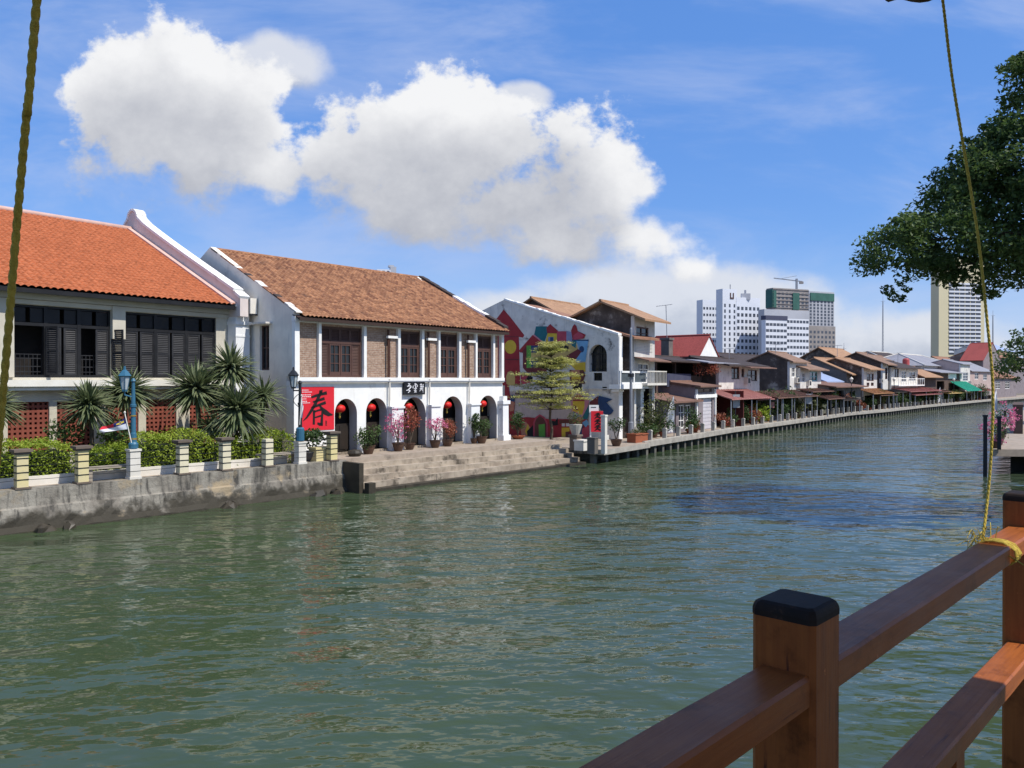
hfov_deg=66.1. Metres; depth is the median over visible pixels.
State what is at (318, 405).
poster
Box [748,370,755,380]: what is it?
window
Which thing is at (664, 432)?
bollard
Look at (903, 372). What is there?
window
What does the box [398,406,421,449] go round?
potted plant
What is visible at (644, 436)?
planter box
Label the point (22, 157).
rope
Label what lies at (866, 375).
row house
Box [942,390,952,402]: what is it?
potted plant
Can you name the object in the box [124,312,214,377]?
window
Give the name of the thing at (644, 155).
sky
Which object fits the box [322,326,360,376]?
window
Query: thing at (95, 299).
garden house
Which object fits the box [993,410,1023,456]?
bank
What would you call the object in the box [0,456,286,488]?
planter kerb
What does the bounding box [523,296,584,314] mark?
row house
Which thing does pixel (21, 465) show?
river fence
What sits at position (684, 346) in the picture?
gabled house
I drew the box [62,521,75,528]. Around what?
rock
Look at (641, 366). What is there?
window
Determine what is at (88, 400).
spiky palm
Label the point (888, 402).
lean to
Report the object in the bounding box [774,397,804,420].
lean to
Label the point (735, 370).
window
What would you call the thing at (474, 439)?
potted plant
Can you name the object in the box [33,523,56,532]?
rock
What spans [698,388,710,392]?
window
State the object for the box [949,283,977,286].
window
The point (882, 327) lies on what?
radio mast
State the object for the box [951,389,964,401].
potted plant
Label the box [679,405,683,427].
window
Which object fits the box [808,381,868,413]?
row house
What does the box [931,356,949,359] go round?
row house
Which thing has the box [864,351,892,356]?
hipped house
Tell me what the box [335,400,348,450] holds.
door
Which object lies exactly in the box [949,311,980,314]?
window
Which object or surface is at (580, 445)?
stone block
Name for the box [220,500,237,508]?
rock
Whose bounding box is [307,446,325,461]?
planter box
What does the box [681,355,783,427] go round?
row house
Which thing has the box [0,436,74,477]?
hedge
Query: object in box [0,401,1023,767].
water
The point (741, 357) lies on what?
row house
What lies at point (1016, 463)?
bank wall
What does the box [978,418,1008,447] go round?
potted plant
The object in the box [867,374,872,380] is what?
window
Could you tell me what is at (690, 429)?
bollard
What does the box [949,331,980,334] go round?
window
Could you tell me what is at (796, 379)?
air conditioner
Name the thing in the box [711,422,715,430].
bollard
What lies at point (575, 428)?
stone urn
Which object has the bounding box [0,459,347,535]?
river wall
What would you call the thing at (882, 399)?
potted plant
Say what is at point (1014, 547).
rope
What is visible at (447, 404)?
lantern
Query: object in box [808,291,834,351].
unfinished tower
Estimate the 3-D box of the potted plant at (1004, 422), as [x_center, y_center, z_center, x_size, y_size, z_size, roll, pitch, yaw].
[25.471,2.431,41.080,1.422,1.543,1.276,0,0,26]
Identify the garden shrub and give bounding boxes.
[43,416,86,450]
[95,417,130,451]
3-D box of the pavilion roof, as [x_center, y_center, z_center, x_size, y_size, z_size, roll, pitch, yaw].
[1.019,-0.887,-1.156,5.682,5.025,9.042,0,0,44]
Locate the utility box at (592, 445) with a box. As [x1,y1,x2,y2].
[586,437,598,453]
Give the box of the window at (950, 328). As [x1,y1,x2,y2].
[949,327,980,330]
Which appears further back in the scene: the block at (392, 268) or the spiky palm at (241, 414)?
the block at (392, 268)
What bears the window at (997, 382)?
in the row house at (1005, 387)
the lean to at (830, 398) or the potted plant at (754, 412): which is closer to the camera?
the potted plant at (754, 412)
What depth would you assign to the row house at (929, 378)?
130.97 m
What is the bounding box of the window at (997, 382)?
[996,381,999,388]
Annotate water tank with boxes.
[902,358,909,364]
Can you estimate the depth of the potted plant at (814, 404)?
84.21 m
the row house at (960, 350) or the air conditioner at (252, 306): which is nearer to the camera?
the air conditioner at (252, 306)
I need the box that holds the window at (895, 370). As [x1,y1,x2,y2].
[894,369,897,376]
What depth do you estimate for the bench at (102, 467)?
26.49 m
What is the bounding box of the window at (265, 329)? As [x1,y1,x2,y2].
[262,325,268,369]
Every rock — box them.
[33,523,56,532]
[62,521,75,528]
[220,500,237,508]
[310,489,326,496]
[330,487,342,494]
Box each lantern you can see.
[335,402,344,418]
[366,403,375,416]
[404,400,412,414]
[443,401,451,413]
[480,400,486,411]
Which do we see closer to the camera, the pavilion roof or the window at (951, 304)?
the pavilion roof
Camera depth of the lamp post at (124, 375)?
26.82 m
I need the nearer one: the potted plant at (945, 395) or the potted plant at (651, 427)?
the potted plant at (651, 427)
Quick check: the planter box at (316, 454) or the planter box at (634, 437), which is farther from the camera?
the planter box at (634, 437)
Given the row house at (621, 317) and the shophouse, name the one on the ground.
the row house at (621, 317)
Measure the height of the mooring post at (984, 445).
3.580 m
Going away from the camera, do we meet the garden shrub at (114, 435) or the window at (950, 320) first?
the garden shrub at (114, 435)
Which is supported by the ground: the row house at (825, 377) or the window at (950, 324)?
the row house at (825, 377)
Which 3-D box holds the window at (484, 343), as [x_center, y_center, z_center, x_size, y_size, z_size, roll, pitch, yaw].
[-1.671,-1.501,43.776,0.952,2.280,1.113,0,0,0]
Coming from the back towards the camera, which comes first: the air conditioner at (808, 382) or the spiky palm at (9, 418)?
the air conditioner at (808, 382)
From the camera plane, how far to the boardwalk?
64.60 m
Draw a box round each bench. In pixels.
[89,464,125,480]
[255,451,293,464]
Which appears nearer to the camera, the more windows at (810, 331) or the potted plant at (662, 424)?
the potted plant at (662, 424)
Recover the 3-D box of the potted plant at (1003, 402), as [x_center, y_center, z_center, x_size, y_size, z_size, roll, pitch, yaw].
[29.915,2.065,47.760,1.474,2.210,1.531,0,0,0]
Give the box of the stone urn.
[567,411,583,449]
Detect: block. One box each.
[377,265,395,272]
[573,439,586,450]
[758,309,808,357]
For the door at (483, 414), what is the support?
in the shophouse
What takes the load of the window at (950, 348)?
in the buff tower at (957, 318)
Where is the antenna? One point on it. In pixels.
(667, 346)
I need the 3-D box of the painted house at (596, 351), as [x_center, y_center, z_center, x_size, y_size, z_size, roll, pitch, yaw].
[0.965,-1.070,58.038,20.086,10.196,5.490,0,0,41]
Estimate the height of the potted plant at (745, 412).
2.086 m
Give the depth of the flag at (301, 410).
31.42 m
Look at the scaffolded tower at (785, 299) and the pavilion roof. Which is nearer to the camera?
the pavilion roof
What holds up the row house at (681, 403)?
on the ground
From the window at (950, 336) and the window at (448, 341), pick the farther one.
the window at (950, 336)
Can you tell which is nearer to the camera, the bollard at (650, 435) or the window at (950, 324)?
the bollard at (650, 435)
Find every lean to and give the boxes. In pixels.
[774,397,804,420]
[815,394,844,416]
[839,396,860,412]
[867,392,897,408]
[886,389,908,406]
[928,389,951,403]
[972,388,990,399]
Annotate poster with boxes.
[302,387,333,430]
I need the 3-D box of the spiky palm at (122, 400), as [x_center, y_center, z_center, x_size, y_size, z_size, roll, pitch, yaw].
[-14.800,1.215,30.222,2.524,4.086,2.598,0,0,0]
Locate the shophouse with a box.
[200,247,510,457]
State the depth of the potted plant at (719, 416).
63.42 m
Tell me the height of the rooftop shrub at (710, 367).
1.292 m
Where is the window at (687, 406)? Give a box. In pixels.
[685,405,689,428]
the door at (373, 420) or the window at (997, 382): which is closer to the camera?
the door at (373, 420)
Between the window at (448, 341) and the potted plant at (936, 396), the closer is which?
the window at (448, 341)
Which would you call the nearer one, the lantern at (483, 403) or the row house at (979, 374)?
the lantern at (483, 403)
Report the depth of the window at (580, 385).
52.99 m
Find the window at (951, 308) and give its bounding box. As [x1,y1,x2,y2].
[949,307,980,310]
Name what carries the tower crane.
on the scaffolded tower at (785, 299)
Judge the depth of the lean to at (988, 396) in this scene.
157.79 m
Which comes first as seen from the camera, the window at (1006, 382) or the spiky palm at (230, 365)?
the spiky palm at (230, 365)
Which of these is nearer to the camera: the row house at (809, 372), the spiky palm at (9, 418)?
the spiky palm at (9, 418)
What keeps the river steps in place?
on the ground
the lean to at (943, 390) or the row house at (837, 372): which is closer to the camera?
the row house at (837, 372)
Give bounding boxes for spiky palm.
[4,386,27,428]
[52,377,118,456]
[96,363,160,441]
[156,355,228,429]
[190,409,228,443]
[201,339,261,443]
[202,382,273,445]
[246,372,287,437]
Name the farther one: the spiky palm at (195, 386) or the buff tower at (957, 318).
the buff tower at (957, 318)
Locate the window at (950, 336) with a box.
[949,335,980,338]
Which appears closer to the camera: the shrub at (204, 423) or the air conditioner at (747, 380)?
the shrub at (204, 423)
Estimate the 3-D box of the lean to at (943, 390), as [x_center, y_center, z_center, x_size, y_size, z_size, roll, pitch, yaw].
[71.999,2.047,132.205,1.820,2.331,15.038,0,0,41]
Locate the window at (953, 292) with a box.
[949,291,980,294]
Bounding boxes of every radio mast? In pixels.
[881,301,883,351]
[992,315,994,343]
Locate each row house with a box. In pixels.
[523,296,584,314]
[569,299,670,437]
[655,355,737,392]
[655,393,703,434]
[658,373,721,429]
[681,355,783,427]
[718,352,757,360]
[746,350,818,421]
[796,363,835,416]
[800,347,850,360]
[807,357,856,382]
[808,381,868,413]
[821,372,843,381]
[827,357,893,409]
[845,351,897,389]
[873,355,891,360]
[886,360,941,406]
[917,369,942,403]
[923,368,972,400]
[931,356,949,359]
[931,359,981,400]
[948,351,1023,393]
[954,342,1014,354]
[959,361,991,397]
[994,370,1016,397]
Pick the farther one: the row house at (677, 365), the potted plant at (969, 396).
the potted plant at (969, 396)
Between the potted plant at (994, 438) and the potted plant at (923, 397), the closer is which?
the potted plant at (994, 438)
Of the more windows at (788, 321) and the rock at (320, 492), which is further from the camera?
the more windows at (788, 321)
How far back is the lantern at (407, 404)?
39.38 m
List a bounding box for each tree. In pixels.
[507,340,598,439]
[848,51,1023,302]
[989,328,1023,383]
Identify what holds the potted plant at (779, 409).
on the boardwalk
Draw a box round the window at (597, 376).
[594,373,601,380]
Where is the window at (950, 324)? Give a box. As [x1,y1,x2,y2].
[949,323,980,326]
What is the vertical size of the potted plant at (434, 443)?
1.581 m
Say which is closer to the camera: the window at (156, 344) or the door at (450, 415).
the window at (156, 344)
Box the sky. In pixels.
[0,0,1023,357]
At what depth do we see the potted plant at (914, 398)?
117.23 m
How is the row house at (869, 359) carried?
on the ground
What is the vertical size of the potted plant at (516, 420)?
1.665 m
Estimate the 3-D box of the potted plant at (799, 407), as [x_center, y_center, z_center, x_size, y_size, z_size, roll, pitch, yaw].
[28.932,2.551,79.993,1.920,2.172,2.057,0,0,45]
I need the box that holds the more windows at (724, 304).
[703,304,734,347]
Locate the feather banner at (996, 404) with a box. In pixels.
[991,390,997,412]
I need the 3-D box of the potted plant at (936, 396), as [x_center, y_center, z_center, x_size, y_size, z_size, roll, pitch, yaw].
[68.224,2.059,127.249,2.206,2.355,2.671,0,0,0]
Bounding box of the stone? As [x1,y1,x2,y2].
[347,449,361,456]
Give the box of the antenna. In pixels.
[656,304,673,355]
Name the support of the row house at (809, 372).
on the ground
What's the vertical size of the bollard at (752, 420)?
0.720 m
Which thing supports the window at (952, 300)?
in the buff tower at (957, 318)
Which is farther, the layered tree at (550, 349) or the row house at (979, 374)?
the row house at (979, 374)
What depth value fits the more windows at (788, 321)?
503.28 m
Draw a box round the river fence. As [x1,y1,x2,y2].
[0,431,340,489]
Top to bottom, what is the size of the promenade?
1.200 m
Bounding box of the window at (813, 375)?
[810,372,816,380]
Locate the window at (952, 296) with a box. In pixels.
[949,295,980,298]
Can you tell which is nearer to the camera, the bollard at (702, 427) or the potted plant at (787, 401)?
the bollard at (702, 427)
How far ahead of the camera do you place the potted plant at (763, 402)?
73.20 m
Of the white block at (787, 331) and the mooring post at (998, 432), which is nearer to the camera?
the mooring post at (998, 432)
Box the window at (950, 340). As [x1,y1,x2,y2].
[949,339,980,342]
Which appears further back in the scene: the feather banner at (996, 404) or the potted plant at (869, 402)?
the potted plant at (869, 402)
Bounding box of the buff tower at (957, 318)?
[931,260,983,356]
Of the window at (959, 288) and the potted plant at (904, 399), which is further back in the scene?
the window at (959, 288)
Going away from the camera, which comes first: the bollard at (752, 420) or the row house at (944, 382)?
the bollard at (752, 420)
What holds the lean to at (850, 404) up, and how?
on the boardwalk
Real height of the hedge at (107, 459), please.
1.328 m
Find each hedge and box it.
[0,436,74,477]
[74,439,127,470]
[117,426,214,466]
[203,426,294,464]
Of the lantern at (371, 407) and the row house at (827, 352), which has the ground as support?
the row house at (827, 352)
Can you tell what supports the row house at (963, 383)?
on the ground
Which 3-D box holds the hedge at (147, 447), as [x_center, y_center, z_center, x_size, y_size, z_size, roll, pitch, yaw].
[-13.072,2.438,29.681,2.426,1.706,2.906,0,0,42]
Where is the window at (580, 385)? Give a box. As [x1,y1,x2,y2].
[573,384,581,390]
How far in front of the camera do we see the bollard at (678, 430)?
53.46 m
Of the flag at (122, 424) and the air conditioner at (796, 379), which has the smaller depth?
the flag at (122, 424)
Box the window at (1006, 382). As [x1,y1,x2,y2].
[1005,381,1008,388]
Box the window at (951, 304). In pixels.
[949,303,980,306]
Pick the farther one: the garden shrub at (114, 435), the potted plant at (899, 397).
the potted plant at (899, 397)
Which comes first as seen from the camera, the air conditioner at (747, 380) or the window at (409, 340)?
the window at (409, 340)
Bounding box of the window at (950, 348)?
[949,347,960,350]
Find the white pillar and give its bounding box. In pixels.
[600,415,608,453]
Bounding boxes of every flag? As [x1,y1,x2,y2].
[99,411,131,442]
[299,394,303,424]
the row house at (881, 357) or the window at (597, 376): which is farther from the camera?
the row house at (881, 357)
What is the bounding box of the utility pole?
[628,327,633,432]
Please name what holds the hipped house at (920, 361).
on the ground
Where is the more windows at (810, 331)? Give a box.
[810,331,834,333]
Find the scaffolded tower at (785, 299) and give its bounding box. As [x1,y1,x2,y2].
[766,288,808,310]
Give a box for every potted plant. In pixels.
[293,427,325,460]
[353,425,381,453]
[384,406,408,451]
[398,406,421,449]
[425,417,447,447]
[441,419,456,446]
[467,413,480,443]
[471,417,492,443]
[509,410,524,438]
[607,417,625,445]
[636,392,676,437]
[636,422,658,434]
[647,408,675,436]
[683,406,701,433]
[690,420,699,432]
[714,412,730,427]
[721,407,738,426]
[744,401,752,419]
[744,404,761,423]
[752,403,770,422]
[754,388,779,420]
[772,401,789,418]
[782,386,796,418]
[792,398,807,417]
[804,388,822,415]
[814,398,826,414]
[829,388,839,406]
[856,400,866,410]
[861,397,876,409]
[875,388,887,408]
[887,393,901,407]
[899,392,911,406]
[906,395,921,405]
[915,392,930,404]
[927,391,940,403]
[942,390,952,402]
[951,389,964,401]
[965,391,975,400]
[975,383,989,399]
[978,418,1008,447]
[987,416,1014,444]
[988,401,1021,432]
[988,409,1016,438]
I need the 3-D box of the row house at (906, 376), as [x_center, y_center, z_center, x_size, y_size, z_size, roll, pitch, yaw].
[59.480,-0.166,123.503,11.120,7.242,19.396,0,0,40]
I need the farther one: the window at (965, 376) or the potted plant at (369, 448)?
the window at (965, 376)
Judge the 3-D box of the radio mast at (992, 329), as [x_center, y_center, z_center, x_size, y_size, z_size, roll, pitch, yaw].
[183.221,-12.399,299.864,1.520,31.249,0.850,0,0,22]
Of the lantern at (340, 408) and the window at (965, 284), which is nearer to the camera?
the lantern at (340, 408)
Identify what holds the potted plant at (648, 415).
on the boardwalk
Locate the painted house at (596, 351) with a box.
[482,298,658,438]
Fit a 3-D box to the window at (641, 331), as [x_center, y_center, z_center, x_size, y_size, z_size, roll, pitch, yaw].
[8.719,-3.423,53.158,1.174,0.832,1.666,0,0,0]
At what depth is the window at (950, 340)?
331.60 m
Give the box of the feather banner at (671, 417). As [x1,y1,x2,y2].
[667,396,674,435]
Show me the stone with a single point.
(354, 453)
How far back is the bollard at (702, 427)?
57.28 m
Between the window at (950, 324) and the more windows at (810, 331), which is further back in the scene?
the more windows at (810, 331)
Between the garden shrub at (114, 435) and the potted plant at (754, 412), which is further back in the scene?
the potted plant at (754, 412)
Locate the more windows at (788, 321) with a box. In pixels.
[787,320,808,348]
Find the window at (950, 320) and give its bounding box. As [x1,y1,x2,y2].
[949,319,980,322]
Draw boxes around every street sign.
[732,391,739,426]
[806,391,811,416]
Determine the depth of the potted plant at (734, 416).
64.65 m
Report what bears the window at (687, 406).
in the row house at (681, 403)
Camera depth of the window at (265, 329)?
35.64 m
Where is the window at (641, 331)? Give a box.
[636,326,647,335]
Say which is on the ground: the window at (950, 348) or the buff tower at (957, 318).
the buff tower at (957, 318)
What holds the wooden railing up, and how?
attached to the jetty deck
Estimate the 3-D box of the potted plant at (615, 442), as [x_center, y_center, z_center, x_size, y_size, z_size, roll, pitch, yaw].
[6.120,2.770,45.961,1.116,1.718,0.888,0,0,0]
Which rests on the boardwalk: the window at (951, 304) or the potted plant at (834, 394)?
the potted plant at (834, 394)
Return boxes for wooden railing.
[579,490,1023,767]
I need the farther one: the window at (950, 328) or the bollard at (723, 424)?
the window at (950, 328)
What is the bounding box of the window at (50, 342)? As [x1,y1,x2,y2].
[14,304,123,377]
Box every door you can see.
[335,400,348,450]
[347,399,378,447]
[404,398,417,443]
[443,397,454,440]
[480,397,488,437]
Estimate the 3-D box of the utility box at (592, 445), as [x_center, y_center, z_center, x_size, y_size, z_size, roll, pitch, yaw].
[4.236,3.226,41.331,0.520,0.850,0.420,0,0,37]
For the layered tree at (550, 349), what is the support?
on the ground
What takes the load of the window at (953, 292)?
in the buff tower at (957, 318)
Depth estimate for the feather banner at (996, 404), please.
56.00 m
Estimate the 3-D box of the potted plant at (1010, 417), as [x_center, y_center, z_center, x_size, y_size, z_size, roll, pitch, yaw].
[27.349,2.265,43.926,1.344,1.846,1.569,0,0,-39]
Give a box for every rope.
[0,0,41,465]
[941,0,1023,564]
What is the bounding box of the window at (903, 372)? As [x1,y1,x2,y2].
[902,371,905,381]
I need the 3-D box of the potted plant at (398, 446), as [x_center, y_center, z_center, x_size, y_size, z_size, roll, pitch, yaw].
[-5.464,2.130,37.744,1.178,2.177,1.127,0,0,41]
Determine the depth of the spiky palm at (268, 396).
32.65 m
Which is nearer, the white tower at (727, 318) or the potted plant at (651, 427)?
the potted plant at (651, 427)
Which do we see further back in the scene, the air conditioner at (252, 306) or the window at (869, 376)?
the window at (869, 376)
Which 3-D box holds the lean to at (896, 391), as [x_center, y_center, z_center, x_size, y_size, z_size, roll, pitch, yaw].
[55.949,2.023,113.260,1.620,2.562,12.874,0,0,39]
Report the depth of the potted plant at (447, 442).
40.36 m
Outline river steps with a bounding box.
[343,444,585,493]
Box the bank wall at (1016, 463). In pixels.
[1010,456,1023,470]
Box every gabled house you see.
[655,334,719,357]
[960,342,1001,370]
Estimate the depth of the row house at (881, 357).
148.47 m
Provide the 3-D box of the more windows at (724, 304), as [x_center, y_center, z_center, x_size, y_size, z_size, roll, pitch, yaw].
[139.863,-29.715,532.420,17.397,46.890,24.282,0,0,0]
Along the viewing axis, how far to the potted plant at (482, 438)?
42.19 m
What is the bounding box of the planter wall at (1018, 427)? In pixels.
[1013,402,1023,433]
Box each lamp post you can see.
[118,366,141,479]
[288,367,306,463]
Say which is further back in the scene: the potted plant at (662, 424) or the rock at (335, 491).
the potted plant at (662, 424)
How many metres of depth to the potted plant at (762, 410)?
70.32 m
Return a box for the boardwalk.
[553,395,1023,462]
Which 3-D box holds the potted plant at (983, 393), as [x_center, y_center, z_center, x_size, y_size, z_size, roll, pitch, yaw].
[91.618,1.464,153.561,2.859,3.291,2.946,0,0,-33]
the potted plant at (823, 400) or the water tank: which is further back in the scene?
the water tank
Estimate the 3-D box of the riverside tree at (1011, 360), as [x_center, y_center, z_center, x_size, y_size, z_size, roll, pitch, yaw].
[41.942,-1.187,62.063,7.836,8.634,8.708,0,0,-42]
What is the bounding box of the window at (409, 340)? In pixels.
[401,331,418,376]
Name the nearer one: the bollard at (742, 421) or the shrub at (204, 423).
the shrub at (204, 423)
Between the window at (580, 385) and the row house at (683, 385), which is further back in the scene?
the row house at (683, 385)
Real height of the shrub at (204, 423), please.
2.291 m
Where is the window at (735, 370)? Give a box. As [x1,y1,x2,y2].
[732,367,738,378]
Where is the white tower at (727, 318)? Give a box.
[697,284,759,354]
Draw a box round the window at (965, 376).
[963,373,967,380]
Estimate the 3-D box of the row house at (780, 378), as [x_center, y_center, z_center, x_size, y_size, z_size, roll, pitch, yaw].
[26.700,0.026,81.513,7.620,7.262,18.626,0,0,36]
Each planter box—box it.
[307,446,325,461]
[626,429,642,442]
[637,429,648,440]
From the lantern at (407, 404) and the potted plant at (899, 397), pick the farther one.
the potted plant at (899, 397)
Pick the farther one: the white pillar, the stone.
the white pillar
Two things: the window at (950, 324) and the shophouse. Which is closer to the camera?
the shophouse
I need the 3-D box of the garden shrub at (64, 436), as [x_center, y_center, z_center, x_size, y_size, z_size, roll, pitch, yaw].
[-15.931,2.194,27.987,1.436,2.143,1.468,0,0,0]
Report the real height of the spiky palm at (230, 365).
5.110 m
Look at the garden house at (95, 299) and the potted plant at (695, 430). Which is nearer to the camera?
the garden house at (95, 299)
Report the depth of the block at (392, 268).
190.98 m
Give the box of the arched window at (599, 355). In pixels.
[591,345,606,371]
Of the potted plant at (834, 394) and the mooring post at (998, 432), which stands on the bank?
the mooring post at (998, 432)
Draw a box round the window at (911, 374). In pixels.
[909,372,915,380]
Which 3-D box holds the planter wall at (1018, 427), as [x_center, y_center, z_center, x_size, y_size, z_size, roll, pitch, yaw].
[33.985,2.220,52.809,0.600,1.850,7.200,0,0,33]
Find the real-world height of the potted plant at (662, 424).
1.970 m
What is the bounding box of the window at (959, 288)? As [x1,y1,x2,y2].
[949,287,980,290]
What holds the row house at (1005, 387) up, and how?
on the ground
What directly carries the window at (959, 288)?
in the buff tower at (957, 318)
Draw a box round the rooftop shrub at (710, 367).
[692,363,720,375]
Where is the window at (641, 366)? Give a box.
[638,363,648,370]
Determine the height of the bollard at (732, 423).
0.720 m
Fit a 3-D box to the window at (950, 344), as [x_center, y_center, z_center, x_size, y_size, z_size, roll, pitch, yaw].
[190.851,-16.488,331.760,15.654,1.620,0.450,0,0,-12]
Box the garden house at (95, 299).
[0,205,251,468]
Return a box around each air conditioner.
[248,298,257,315]
[744,377,750,383]
[794,377,799,382]
[806,380,811,385]
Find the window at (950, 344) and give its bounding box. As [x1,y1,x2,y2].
[949,343,969,346]
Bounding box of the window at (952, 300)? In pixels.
[949,299,980,302]
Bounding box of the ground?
[511,393,1023,459]
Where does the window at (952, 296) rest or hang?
in the buff tower at (957, 318)
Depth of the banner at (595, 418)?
45.96 m
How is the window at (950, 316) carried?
in the buff tower at (957, 318)
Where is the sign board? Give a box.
[402,382,424,394]
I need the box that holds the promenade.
[0,438,555,489]
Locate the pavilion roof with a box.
[885,0,930,2]
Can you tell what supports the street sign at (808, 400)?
on the boardwalk
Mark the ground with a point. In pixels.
(584, 456)
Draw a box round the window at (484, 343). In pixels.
[478,336,490,377]
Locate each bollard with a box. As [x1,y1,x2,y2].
[647,430,652,439]
[662,428,666,437]
[676,426,680,435]
[688,425,693,433]
[700,423,704,432]
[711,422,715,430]
[721,420,725,428]
[730,419,734,427]
[741,418,744,425]
[751,417,754,424]
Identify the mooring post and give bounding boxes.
[982,415,987,476]
[996,416,1001,449]
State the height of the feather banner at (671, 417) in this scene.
2.750 m
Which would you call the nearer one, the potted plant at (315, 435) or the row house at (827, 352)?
the potted plant at (315, 435)
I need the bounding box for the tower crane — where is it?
[774,276,803,288]
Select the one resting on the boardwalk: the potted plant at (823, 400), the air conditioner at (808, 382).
the potted plant at (823, 400)
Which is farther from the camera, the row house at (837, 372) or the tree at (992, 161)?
the row house at (837, 372)
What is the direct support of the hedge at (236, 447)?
on the promenade
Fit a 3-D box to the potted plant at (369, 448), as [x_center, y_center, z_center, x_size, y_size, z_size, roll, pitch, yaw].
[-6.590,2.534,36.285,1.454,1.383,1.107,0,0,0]
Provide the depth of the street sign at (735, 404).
65.17 m
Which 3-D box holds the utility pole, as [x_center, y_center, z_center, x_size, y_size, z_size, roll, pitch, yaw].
[7.465,0.031,49.367,0.370,7.162,0.370,0,0,22]
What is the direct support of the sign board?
attached to the shophouse
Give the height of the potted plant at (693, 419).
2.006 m
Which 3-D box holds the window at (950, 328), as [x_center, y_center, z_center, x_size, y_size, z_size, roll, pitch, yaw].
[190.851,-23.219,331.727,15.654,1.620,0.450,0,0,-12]
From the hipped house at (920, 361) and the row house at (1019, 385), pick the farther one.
the row house at (1019, 385)
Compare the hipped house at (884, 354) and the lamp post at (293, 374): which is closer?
the lamp post at (293, 374)
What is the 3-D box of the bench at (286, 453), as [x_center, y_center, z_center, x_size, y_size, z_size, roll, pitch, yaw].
[-9.316,3.003,31.602,0.450,0.490,1.900,0,0,42]
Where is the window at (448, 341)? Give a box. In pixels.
[441,334,456,376]
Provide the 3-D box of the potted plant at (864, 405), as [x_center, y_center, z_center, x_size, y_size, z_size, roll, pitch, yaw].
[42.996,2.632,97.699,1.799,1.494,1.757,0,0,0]
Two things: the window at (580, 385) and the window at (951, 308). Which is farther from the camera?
the window at (951, 308)
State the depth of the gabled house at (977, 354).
184.25 m
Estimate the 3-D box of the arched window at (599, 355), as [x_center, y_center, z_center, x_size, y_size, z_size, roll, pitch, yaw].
[5.886,-1.715,52.216,1.559,2.000,0.260,0,0,37]
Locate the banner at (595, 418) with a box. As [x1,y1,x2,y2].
[589,405,602,436]
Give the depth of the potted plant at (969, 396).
147.87 m
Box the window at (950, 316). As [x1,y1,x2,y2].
[949,315,980,318]
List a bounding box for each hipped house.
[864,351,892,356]
[884,353,939,367]
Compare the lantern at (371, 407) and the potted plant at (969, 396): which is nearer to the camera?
the lantern at (371, 407)

